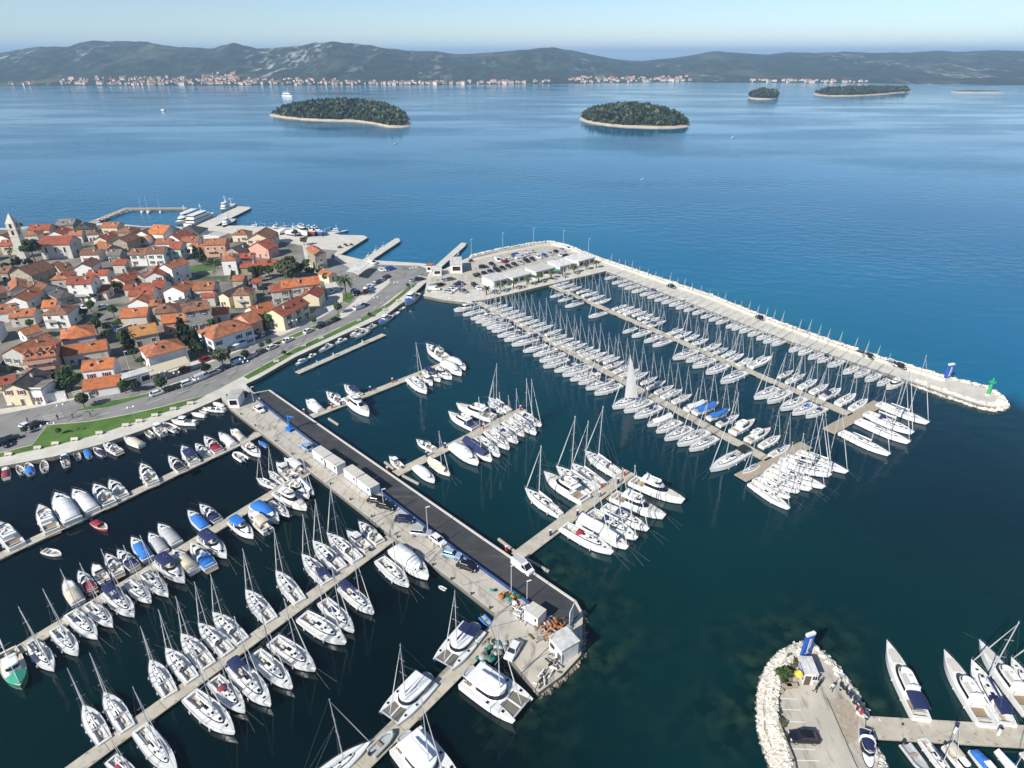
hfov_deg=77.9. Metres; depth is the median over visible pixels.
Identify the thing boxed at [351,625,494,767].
pontoon
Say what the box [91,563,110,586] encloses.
cabin boat
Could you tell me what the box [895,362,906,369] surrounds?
parked car
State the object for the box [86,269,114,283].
house
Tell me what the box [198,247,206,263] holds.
conifer
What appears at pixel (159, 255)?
house
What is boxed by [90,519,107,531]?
open boat
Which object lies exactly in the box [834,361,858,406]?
sailboat
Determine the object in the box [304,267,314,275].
tree
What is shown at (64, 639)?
sailboat
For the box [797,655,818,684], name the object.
kiosk
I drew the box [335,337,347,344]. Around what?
cabin boat
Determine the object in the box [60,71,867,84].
houses
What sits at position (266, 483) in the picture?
sailboat
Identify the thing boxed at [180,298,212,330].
house
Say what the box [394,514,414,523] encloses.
parked car
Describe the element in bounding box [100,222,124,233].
house
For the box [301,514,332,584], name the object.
sailboat
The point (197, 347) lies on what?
tree
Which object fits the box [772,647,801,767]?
retaining wall
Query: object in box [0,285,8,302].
house
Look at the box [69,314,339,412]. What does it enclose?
median lawn
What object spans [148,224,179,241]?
house
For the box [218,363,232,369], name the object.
parked car
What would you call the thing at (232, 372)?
road markings
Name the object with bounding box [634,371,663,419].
sailboat
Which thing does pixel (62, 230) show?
house
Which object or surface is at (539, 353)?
sailboat
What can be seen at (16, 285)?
house
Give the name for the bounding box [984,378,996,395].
beacon
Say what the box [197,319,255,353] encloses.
house
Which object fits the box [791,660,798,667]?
shrub
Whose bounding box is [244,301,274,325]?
house
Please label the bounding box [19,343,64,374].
house
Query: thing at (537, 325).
sailboat
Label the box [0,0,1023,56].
sky
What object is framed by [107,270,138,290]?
house
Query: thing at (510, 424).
sailboat
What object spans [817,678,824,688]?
scooter
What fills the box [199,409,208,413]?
open boat
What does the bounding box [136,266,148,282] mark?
house
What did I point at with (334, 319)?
parked car
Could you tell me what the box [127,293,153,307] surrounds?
house
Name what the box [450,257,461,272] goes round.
service building
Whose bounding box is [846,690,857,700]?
scooter
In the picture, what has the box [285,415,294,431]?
jib crane
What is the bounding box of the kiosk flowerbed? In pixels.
[786,657,797,681]
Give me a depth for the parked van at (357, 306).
247.89 m
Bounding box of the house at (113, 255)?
[106,249,127,261]
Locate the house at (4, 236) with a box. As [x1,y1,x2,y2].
[0,232,9,241]
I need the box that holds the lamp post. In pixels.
[511,564,514,592]
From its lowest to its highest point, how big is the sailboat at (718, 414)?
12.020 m
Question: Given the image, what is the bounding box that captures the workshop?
[548,626,579,664]
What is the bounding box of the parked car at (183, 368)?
[178,365,192,372]
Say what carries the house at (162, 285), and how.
on the village ground at (119, 300)
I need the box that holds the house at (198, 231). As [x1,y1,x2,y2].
[176,225,208,240]
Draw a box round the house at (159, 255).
[145,246,171,265]
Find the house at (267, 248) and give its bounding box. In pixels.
[247,238,279,258]
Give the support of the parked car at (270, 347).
on the seafront road at (222, 378)
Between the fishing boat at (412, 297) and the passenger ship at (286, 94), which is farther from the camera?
the passenger ship at (286, 94)
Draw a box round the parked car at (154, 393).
[149,389,164,396]
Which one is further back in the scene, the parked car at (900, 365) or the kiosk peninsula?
the parked car at (900, 365)
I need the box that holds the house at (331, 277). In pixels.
[317,269,336,282]
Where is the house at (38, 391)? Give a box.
[29,379,57,403]
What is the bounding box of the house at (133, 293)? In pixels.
[127,289,140,300]
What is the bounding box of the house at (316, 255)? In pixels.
[305,243,327,268]
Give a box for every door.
[557,651,561,664]
[802,675,812,684]
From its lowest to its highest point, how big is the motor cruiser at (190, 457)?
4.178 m
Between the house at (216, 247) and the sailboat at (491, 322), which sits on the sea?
the sailboat at (491, 322)
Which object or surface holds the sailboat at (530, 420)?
on the sea
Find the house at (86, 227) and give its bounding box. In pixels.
[73,222,97,235]
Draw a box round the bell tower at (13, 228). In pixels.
[5,213,29,258]
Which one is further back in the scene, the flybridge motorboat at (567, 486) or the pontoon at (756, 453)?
the pontoon at (756, 453)
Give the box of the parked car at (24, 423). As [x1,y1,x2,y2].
[18,421,30,429]
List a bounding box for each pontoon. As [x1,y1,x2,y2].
[0,432,261,560]
[0,469,310,658]
[65,535,394,767]
[295,334,385,373]
[308,363,441,418]
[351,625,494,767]
[392,408,525,475]
[475,302,770,460]
[511,469,633,558]
[549,285,851,415]
[734,442,811,481]
[823,400,879,433]
[865,716,1023,748]
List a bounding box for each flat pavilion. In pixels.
[481,272,507,288]
[500,268,531,284]
[525,263,555,278]
[547,258,573,272]
[564,252,595,268]
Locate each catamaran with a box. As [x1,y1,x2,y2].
[379,643,437,726]
[389,698,455,767]
[433,591,485,670]
[458,623,532,723]
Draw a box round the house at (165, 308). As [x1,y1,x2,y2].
[154,303,181,324]
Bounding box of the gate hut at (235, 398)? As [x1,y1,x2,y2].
[225,389,244,407]
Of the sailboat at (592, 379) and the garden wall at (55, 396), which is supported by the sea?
the sailboat at (592, 379)
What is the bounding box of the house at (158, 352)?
[138,338,189,365]
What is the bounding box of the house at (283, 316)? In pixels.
[265,303,295,330]
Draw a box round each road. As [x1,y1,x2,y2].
[0,249,363,423]
[0,275,421,451]
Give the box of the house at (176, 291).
[162,278,193,302]
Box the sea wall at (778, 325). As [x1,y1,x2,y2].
[470,243,945,381]
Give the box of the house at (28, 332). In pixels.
[17,324,41,340]
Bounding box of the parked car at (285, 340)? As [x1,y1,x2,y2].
[282,337,293,342]
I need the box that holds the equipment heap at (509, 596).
[489,588,520,606]
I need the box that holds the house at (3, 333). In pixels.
[0,321,7,343]
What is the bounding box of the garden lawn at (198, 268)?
[190,266,215,272]
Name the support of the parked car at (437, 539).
on the working quay
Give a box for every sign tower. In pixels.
[797,631,815,658]
[944,363,954,379]
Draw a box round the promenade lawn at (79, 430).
[0,395,205,457]
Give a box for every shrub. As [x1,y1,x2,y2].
[774,667,788,683]
[778,716,787,727]
[782,665,793,677]
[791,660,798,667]
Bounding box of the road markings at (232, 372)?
[43,282,389,427]
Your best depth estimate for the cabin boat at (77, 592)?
116.79 m
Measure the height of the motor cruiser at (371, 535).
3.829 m
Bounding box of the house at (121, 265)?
[111,259,131,272]
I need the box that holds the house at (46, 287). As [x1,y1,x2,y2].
[27,278,59,295]
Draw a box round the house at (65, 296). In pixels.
[46,288,78,304]
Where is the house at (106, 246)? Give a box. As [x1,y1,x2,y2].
[94,241,119,254]
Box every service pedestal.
[953,724,958,733]
[997,726,1003,735]
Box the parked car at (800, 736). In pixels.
[787,729,820,745]
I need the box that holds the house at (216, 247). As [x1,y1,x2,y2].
[202,238,229,256]
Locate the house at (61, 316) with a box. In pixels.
[40,302,81,328]
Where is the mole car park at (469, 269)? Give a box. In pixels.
[430,246,572,289]
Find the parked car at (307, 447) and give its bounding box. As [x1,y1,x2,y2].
[299,442,312,451]
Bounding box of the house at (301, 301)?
[292,294,310,319]
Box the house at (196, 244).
[189,241,205,254]
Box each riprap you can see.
[469,240,989,387]
[533,611,588,699]
[754,640,819,767]
[812,649,870,719]
[875,746,888,767]
[910,379,1009,412]
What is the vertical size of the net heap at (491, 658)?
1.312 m
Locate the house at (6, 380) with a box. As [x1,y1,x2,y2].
[0,374,18,392]
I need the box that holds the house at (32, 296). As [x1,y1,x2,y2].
[3,285,45,308]
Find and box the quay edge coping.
[231,409,496,612]
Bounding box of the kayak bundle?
[855,705,864,715]
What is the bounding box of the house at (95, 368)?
[80,357,121,378]
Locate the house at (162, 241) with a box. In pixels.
[154,238,171,246]
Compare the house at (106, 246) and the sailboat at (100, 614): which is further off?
the house at (106, 246)
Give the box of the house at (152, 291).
[140,286,160,298]
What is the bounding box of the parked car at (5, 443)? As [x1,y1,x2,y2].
[0,438,11,447]
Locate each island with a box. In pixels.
[269,96,410,127]
[580,100,689,127]
[748,87,779,98]
[813,85,911,95]
[951,90,1003,92]
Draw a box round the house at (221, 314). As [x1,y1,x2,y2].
[212,305,230,321]
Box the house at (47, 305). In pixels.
[41,296,61,312]
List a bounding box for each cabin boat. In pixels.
[1,465,10,480]
[60,452,70,468]
[61,578,85,608]
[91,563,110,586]
[151,420,167,437]
[171,416,198,425]
[230,428,246,441]
[247,508,273,535]
[276,460,296,479]
[283,455,305,475]
[295,358,307,365]
[305,399,323,412]
[307,353,316,359]
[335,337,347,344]
[346,530,372,552]
[389,456,404,468]
[418,373,432,385]
[941,741,972,767]
[967,749,996,767]
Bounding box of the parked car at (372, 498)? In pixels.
[366,494,386,503]
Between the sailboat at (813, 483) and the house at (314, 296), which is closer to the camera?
the sailboat at (813, 483)
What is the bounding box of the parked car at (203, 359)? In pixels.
[198,356,211,362]
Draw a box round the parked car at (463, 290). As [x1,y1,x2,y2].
[459,288,468,292]
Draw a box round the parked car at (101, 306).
[97,304,108,308]
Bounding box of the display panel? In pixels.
[567,604,574,628]
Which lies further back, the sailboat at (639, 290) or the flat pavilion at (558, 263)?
the flat pavilion at (558, 263)
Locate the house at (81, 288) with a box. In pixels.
[65,275,101,301]
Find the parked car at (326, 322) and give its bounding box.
[323,320,332,325]
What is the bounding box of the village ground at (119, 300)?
[0,225,327,408]
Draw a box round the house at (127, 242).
[111,232,141,250]
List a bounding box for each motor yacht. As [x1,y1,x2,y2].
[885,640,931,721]
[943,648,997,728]
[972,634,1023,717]
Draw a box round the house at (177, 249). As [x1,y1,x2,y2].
[168,241,188,259]
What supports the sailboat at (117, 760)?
on the sea
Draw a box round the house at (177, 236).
[166,230,195,240]
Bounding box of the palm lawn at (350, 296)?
[343,293,353,303]
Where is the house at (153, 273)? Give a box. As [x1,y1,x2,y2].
[143,265,167,282]
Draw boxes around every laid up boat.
[277,228,291,234]
[285,229,299,235]
[295,223,307,236]
[305,224,315,235]
[311,224,322,235]
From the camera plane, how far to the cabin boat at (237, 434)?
166.08 m
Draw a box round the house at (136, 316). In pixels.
[119,306,154,325]
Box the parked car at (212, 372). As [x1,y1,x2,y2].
[206,368,221,376]
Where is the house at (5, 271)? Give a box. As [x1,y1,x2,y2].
[0,266,16,280]
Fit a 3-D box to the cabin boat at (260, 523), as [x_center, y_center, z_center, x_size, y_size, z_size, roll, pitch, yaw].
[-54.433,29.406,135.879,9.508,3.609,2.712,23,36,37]
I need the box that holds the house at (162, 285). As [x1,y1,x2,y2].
[151,279,171,298]
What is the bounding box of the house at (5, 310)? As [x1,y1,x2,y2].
[0,301,19,322]
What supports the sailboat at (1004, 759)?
on the sea
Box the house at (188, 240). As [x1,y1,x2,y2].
[181,236,201,248]
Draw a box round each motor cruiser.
[51,489,82,528]
[71,486,100,515]
[77,569,98,596]
[92,481,117,509]
[103,442,124,456]
[104,553,125,579]
[108,476,128,500]
[116,548,141,572]
[123,435,145,448]
[130,535,153,564]
[139,461,159,488]
[148,532,169,553]
[153,551,196,600]
[157,522,183,548]
[162,454,187,473]
[171,549,200,576]
[177,444,200,465]
[187,508,210,530]
[189,540,218,574]
[195,442,211,457]
[196,528,243,572]
[199,503,222,524]
[203,405,227,412]
[203,435,223,454]
[218,431,236,446]
[227,514,263,544]
[241,441,261,457]
[249,499,278,524]
[282,479,309,499]
[319,343,334,352]
[323,390,345,405]
[344,383,362,395]
[350,327,363,338]
[355,328,370,338]
[358,521,384,546]
[365,323,377,329]
[388,543,428,580]
[412,464,434,483]
[416,439,436,451]
[422,366,442,382]
[426,342,450,362]
[433,365,451,380]
[440,360,461,376]
[447,356,465,370]
[448,441,478,466]
[858,726,877,767]
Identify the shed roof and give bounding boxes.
[346,263,367,278]
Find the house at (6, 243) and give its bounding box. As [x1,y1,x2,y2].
[0,239,15,254]
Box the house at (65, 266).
[54,261,74,272]
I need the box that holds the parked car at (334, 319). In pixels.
[330,316,340,321]
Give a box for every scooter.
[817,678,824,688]
[838,678,842,690]
[842,685,853,695]
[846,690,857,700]
[849,694,861,705]
[852,699,865,709]
[856,706,868,719]
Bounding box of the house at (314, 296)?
[300,285,325,308]
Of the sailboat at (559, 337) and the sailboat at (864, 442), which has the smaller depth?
the sailboat at (864, 442)
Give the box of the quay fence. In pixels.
[257,398,557,624]
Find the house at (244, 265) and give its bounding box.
[239,259,277,274]
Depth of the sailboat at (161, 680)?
101.36 m
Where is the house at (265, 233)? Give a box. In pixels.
[246,227,279,245]
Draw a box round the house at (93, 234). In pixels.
[86,228,102,241]
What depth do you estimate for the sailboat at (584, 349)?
215.50 m
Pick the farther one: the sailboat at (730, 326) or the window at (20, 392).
the sailboat at (730, 326)
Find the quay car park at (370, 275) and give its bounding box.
[354,265,429,285]
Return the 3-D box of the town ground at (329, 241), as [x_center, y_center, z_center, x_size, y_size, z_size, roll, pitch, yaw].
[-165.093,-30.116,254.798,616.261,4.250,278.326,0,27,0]
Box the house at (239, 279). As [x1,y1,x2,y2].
[231,273,248,287]
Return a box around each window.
[4,390,13,395]
[16,390,26,394]
[87,374,95,378]
[141,374,152,381]
[229,400,236,404]
[452,266,460,270]
[811,676,817,681]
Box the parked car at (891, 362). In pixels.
[886,359,897,366]
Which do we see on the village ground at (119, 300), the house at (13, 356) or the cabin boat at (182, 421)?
the house at (13, 356)
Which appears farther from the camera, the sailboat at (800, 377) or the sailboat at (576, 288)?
the sailboat at (576, 288)
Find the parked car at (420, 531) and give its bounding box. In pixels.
[410,526,432,537]
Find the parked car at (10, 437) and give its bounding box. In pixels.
[3,434,21,441]
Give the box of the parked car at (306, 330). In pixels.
[303,328,313,333]
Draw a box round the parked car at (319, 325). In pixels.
[316,323,324,328]
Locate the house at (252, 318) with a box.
[232,310,263,334]
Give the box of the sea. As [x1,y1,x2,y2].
[0,57,1023,767]
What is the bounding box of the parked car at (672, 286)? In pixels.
[666,283,676,288]
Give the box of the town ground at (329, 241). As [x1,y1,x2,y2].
[0,223,1000,470]
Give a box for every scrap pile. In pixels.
[508,599,545,625]
[528,624,558,642]
[533,653,566,688]
[534,615,570,638]
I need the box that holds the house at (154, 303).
[149,297,161,316]
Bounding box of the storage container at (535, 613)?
[524,601,546,628]
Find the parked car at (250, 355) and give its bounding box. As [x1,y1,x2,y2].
[244,353,257,359]
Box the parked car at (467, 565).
[456,558,478,572]
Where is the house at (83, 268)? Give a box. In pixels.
[74,256,102,275]
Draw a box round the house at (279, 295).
[269,283,289,304]
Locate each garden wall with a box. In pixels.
[46,390,67,401]
[67,389,81,397]
[116,324,130,330]
[191,271,212,275]
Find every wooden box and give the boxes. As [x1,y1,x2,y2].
[781,683,792,688]
[786,682,798,687]
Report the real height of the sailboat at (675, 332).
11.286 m
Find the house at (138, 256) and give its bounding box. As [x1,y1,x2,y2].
[129,248,148,265]
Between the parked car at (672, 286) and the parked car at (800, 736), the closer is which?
the parked car at (800, 736)
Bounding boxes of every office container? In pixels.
[312,445,332,465]
[324,454,345,474]
[343,464,364,485]
[356,474,379,495]
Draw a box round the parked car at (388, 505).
[376,500,395,510]
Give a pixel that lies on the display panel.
(571, 616)
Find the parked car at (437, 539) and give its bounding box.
[428,532,446,547]
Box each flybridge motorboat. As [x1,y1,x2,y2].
[0,520,25,553]
[36,502,61,537]
[272,485,318,517]
[343,391,369,416]
[448,410,478,431]
[453,300,479,312]
[456,401,497,422]
[544,470,590,504]
[606,488,669,519]
[626,473,684,503]
[727,419,754,436]
[742,427,770,444]
[886,377,903,389]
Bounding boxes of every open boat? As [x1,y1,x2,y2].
[16,465,24,475]
[24,462,34,476]
[39,460,48,473]
[40,548,61,556]
[73,452,81,460]
[83,449,92,458]
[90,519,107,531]
[93,447,106,457]
[144,430,154,438]
[162,422,180,433]
[191,412,206,417]
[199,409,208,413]
[213,402,225,407]
[258,441,268,447]
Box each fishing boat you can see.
[0,639,27,689]
[379,308,393,324]
[404,280,420,305]
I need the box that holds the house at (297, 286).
[279,275,320,298]
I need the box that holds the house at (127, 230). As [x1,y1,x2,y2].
[114,226,140,237]
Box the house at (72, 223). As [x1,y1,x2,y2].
[55,218,81,228]
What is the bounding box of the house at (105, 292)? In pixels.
[96,284,114,299]
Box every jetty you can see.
[89,207,186,222]
[197,206,250,225]
[363,238,399,259]
[435,242,466,267]
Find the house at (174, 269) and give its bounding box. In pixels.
[157,257,191,283]
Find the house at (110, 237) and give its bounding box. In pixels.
[92,231,118,244]
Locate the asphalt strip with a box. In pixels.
[255,391,579,626]
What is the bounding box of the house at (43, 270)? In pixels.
[9,260,56,283]
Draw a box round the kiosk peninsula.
[763,651,877,767]
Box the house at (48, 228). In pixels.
[27,223,55,234]
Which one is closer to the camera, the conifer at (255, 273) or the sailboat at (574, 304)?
the sailboat at (574, 304)
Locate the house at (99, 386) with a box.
[82,374,120,398]
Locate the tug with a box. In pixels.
[324,227,348,233]
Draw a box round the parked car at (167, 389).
[162,385,178,392]
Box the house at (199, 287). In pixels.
[192,280,220,300]
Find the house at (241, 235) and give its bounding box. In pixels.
[231,229,252,241]
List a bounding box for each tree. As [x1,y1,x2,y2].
[0,262,9,267]
[4,247,13,257]
[7,366,19,373]
[9,256,21,265]
[18,239,40,261]
[20,425,28,433]
[22,258,32,264]
[25,319,33,325]
[54,369,78,390]
[55,380,67,392]
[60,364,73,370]
[74,392,88,407]
[79,308,87,318]
[83,300,93,311]
[86,318,101,333]
[92,312,101,318]
[100,329,110,338]
[102,321,110,328]
[106,305,117,316]
[110,281,121,291]
[111,318,121,327]
[113,331,121,340]
[116,379,129,392]
[127,349,137,358]
[130,380,141,391]
[135,357,144,365]
[153,375,166,388]
[190,343,203,357]
[199,363,210,370]
[205,258,213,266]
[207,319,215,323]
[211,347,230,363]
[212,258,220,268]
[240,350,248,355]
[256,265,263,277]
[257,285,267,294]
[261,311,272,326]
[263,265,273,277]
[265,338,272,343]
[272,263,285,277]
[276,255,301,278]
[286,270,296,278]
[297,263,304,277]
[299,236,307,244]
[302,259,309,267]
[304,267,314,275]
[333,301,341,313]
[337,274,352,298]
[496,281,504,291]
[523,276,530,284]
[535,272,542,281]
[570,263,577,272]
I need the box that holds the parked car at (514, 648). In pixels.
[503,638,522,661]
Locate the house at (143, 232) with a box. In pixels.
[136,228,152,236]
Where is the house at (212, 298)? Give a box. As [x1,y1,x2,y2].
[201,290,218,305]
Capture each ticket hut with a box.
[426,263,434,271]
[432,266,441,275]
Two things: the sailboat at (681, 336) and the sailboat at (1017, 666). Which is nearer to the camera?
the sailboat at (1017, 666)
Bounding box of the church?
[39,235,82,258]
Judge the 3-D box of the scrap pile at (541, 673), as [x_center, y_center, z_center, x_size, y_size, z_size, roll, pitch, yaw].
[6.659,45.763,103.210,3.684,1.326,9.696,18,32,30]
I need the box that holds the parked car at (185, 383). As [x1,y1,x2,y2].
[179,379,196,386]
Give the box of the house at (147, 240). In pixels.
[140,235,153,244]
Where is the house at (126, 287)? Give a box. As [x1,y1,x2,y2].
[123,279,151,295]
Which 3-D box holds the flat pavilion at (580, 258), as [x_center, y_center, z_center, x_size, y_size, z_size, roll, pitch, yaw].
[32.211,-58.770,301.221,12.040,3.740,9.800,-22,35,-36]
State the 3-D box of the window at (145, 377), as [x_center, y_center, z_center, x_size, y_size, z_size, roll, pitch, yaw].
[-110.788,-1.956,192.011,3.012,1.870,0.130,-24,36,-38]
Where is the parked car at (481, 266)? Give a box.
[478,264,488,268]
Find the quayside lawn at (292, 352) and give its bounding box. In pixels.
[244,282,416,378]
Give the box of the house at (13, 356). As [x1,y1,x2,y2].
[0,332,62,372]
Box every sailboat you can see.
[18,606,56,671]
[42,588,79,656]
[60,569,111,653]
[67,668,111,746]
[79,563,130,638]
[89,653,134,734]
[100,549,134,617]
[104,733,134,767]
[122,543,151,603]
[130,686,176,767]
[139,536,175,609]
[140,627,177,699]
[158,610,198,684]
[172,596,215,671]
[181,644,234,735]
[187,582,234,657]
[206,643,262,724]
[210,574,248,645]
[225,614,270,706]
[242,549,277,624]
[248,611,292,689]
[256,454,275,488]
[266,598,336,681]
[268,446,284,484]
[268,473,289,519]
[272,528,305,605]
[295,566,346,645]
[297,454,313,496]
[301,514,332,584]
[307,698,370,767]
[312,500,346,573]
[317,566,354,633]
[318,486,362,563]
[337,545,373,614]
[374,524,423,597]
[405,346,426,394]
[427,434,457,480]
[461,396,496,462]
[462,280,483,316]
[470,284,495,320]
[473,403,504,462]
[475,288,499,323]
[481,289,504,326]
[484,393,509,450]
[485,282,501,306]
[485,382,503,413]
[486,299,511,329]
[486,363,511,413]
[491,280,507,309]
[492,297,513,332]
[492,395,518,443]
[496,288,512,311]
[497,302,521,337]
[501,289,519,315]
[502,389,528,437]
[504,299,531,342]
[508,291,524,318]
[509,379,536,435]
[511,300,539,346]
[513,292,531,321]
[514,378,541,426]
[520,300,538,325]
[523,313,547,352]
[525,443,563,518]
[529,299,545,328]
[533,298,553,331]
[533,320,558,357]
[539,321,566,362]
[542,416,598,494]
[543,329,570,368]
[544,310,561,336]
[548,309,565,340]
[550,277,563,297]
[553,315,573,344]
[554,331,579,372]
[555,262,568,286]
[558,264,574,288]
[558,278,572,302]
[559,476,620,559]
[561,314,580,347]
[562,326,592,377]
[565,276,583,307]
[565,344,595,383]
[566,271,581,291]
[567,320,586,350]
[572,421,607,487]
[576,277,589,293]
[576,467,641,563]
[577,325,593,353]
[578,352,601,385]
[579,323,600,356]
[581,277,597,297]
[585,323,606,360]
[585,341,614,390]
[586,404,623,477]
[586,465,637,540]
[588,276,604,300]
[588,285,607,318]
[594,277,610,304]
[594,349,623,395]
[596,334,613,361]
[600,465,660,535]
[603,338,620,364]
[604,258,617,279]
[604,337,624,369]
[611,286,626,310]
[612,258,627,284]
[612,337,637,374]
[612,355,645,409]
[612,361,654,418]
[617,287,633,313]
[618,260,632,287]
[619,340,642,377]
[622,307,638,333]
[623,286,640,315]
[624,262,640,289]
[626,343,648,380]
[631,268,647,293]
[632,293,646,316]
[632,302,651,337]
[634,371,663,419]
[637,291,652,320]
[640,275,655,296]
[640,355,657,385]
[642,297,659,324]
[644,309,663,343]
[646,359,665,390]
[647,276,663,298]
[647,300,665,327]
[647,385,673,427]
[652,312,672,347]
[654,277,669,301]
[654,362,673,394]
[656,389,683,433]
[660,366,682,399]
[662,272,677,304]
[664,387,694,441]
[666,306,683,335]
[669,282,684,306]
[671,367,691,404]
[672,311,699,360]
[674,308,691,338]
[676,278,690,309]
[676,388,711,446]
[683,283,697,312]
[683,373,706,412]
[685,314,699,341]
[686,328,705,362]
[689,401,719,451]
[691,319,708,345]
[691,370,718,415]
[692,286,705,315]
[692,321,717,368]
[696,392,751,477]
[700,292,714,318]
[702,322,721,351]
[705,330,730,374]
[705,382,730,421]
[708,297,722,321]
[714,326,727,354]
[715,292,729,324]
[716,386,739,427]
[720,330,748,384]
[721,330,736,357]
[725,300,739,328]
[726,329,743,361]
[731,304,744,330]
[735,331,753,366]
[739,301,753,333]
[742,444,760,473]
[747,308,762,336]
[747,322,770,368]
[747,445,790,509]
[752,442,790,499]
[754,354,780,399]
[756,310,769,340]
[758,407,780,449]
[760,442,800,493]
[763,311,777,343]
[764,433,812,491]
[767,353,793,404]
[768,413,790,457]
[769,417,835,492]
[770,356,808,413]
[771,311,787,346]
[778,347,793,378]
[778,414,832,477]
[785,346,804,383]
[787,414,833,472]
[788,319,804,352]
[792,368,818,415]
[795,405,853,476]
[797,348,818,389]
[798,320,813,355]
[805,372,829,418]
[808,324,823,360]
[809,358,831,394]
[817,329,831,363]
[819,353,843,400]
[828,332,845,367]
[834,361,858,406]
[838,393,890,455]
[842,339,860,374]
[848,366,871,411]
[854,343,870,378]
[854,370,910,443]
[863,366,914,434]
[865,346,882,382]
[875,355,930,424]
[877,354,891,386]
[917,725,960,767]
[970,620,1020,727]
[993,742,1023,767]
[1005,650,1023,681]
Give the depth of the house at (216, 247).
311.99 m
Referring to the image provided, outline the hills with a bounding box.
[0,40,1023,85]
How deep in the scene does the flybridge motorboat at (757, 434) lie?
166.01 m
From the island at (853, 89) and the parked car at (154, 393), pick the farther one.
the island at (853, 89)
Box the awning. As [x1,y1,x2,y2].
[146,356,191,384]
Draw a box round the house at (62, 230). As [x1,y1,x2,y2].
[45,226,72,235]
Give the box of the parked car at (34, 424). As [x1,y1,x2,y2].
[28,419,45,428]
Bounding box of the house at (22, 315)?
[8,307,42,327]
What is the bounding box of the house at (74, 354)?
[61,338,110,365]
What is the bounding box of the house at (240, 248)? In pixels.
[226,243,249,253]
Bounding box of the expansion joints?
[248,407,560,682]
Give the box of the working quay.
[222,385,582,695]
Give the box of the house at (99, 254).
[79,248,106,261]
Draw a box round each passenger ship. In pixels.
[175,206,197,225]
[183,205,213,226]
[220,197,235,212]
[282,90,291,97]
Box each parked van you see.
[192,372,208,381]
[230,356,246,364]
[353,303,364,309]
[368,259,376,264]
[385,265,395,270]
[428,285,440,290]
[494,256,500,261]
[510,553,534,576]
[515,254,524,258]
[526,249,534,253]
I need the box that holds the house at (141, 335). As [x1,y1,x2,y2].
[128,322,159,347]
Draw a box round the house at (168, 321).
[161,310,186,334]
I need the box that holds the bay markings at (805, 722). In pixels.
[778,698,857,767]
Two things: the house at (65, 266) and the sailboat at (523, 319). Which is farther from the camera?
the house at (65, 266)
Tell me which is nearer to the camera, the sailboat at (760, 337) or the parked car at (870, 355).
the parked car at (870, 355)
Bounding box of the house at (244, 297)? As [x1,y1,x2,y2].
[231,284,256,307]
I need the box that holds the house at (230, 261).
[220,251,240,274]
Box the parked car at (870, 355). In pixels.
[863,352,874,359]
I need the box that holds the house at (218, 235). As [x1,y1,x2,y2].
[203,232,230,240]
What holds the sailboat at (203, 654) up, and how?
on the sea
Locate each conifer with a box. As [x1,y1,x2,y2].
[119,329,134,350]
[174,317,186,345]
[181,324,191,349]
[189,328,205,352]
[191,245,198,260]
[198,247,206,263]
[252,266,259,277]
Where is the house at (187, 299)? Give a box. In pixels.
[173,296,197,302]
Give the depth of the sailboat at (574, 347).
217.56 m
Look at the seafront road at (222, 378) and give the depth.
190.25 m
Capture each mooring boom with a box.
[328,418,338,425]
[384,461,395,470]
[402,475,419,484]
[497,538,514,551]
[526,558,549,572]
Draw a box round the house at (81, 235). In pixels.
[68,230,86,242]
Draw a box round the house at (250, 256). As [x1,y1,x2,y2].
[239,252,255,260]
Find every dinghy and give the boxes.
[232,452,249,462]
[366,730,393,757]
[478,613,491,626]
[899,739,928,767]
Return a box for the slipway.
[829,698,858,744]
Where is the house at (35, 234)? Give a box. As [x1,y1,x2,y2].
[24,230,44,241]
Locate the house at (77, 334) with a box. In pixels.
[60,324,96,344]
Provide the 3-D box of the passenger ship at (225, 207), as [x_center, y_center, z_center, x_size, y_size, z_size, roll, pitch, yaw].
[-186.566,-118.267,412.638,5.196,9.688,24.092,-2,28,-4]
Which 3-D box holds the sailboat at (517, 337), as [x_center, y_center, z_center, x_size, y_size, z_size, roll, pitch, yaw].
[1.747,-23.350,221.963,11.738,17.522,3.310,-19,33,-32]
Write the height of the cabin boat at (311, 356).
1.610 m
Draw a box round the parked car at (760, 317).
[755,314,764,320]
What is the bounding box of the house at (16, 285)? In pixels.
[8,277,27,296]
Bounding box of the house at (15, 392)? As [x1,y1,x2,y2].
[0,367,49,405]
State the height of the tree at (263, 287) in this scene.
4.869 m
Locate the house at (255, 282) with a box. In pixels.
[249,277,261,288]
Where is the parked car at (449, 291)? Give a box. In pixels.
[443,289,453,293]
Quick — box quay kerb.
[269,390,582,613]
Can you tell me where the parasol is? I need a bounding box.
[794,670,803,679]
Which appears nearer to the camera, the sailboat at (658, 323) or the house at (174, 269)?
the sailboat at (658, 323)
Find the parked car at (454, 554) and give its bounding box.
[440,547,461,559]
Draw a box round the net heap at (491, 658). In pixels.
[475,639,507,662]
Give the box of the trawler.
[222,212,235,226]
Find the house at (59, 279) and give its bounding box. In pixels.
[50,271,76,288]
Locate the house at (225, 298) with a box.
[217,284,246,307]
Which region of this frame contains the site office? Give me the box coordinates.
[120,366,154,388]
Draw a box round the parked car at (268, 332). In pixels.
[265,330,274,335]
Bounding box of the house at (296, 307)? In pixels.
[282,299,303,323]
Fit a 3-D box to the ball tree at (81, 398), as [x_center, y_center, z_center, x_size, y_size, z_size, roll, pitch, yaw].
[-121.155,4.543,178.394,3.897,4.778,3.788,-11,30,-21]
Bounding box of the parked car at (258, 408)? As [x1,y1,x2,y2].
[253,404,264,413]
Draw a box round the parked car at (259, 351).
[255,348,267,354]
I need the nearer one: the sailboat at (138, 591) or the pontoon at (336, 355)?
the sailboat at (138, 591)
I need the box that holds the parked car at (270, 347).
[266,344,278,349]

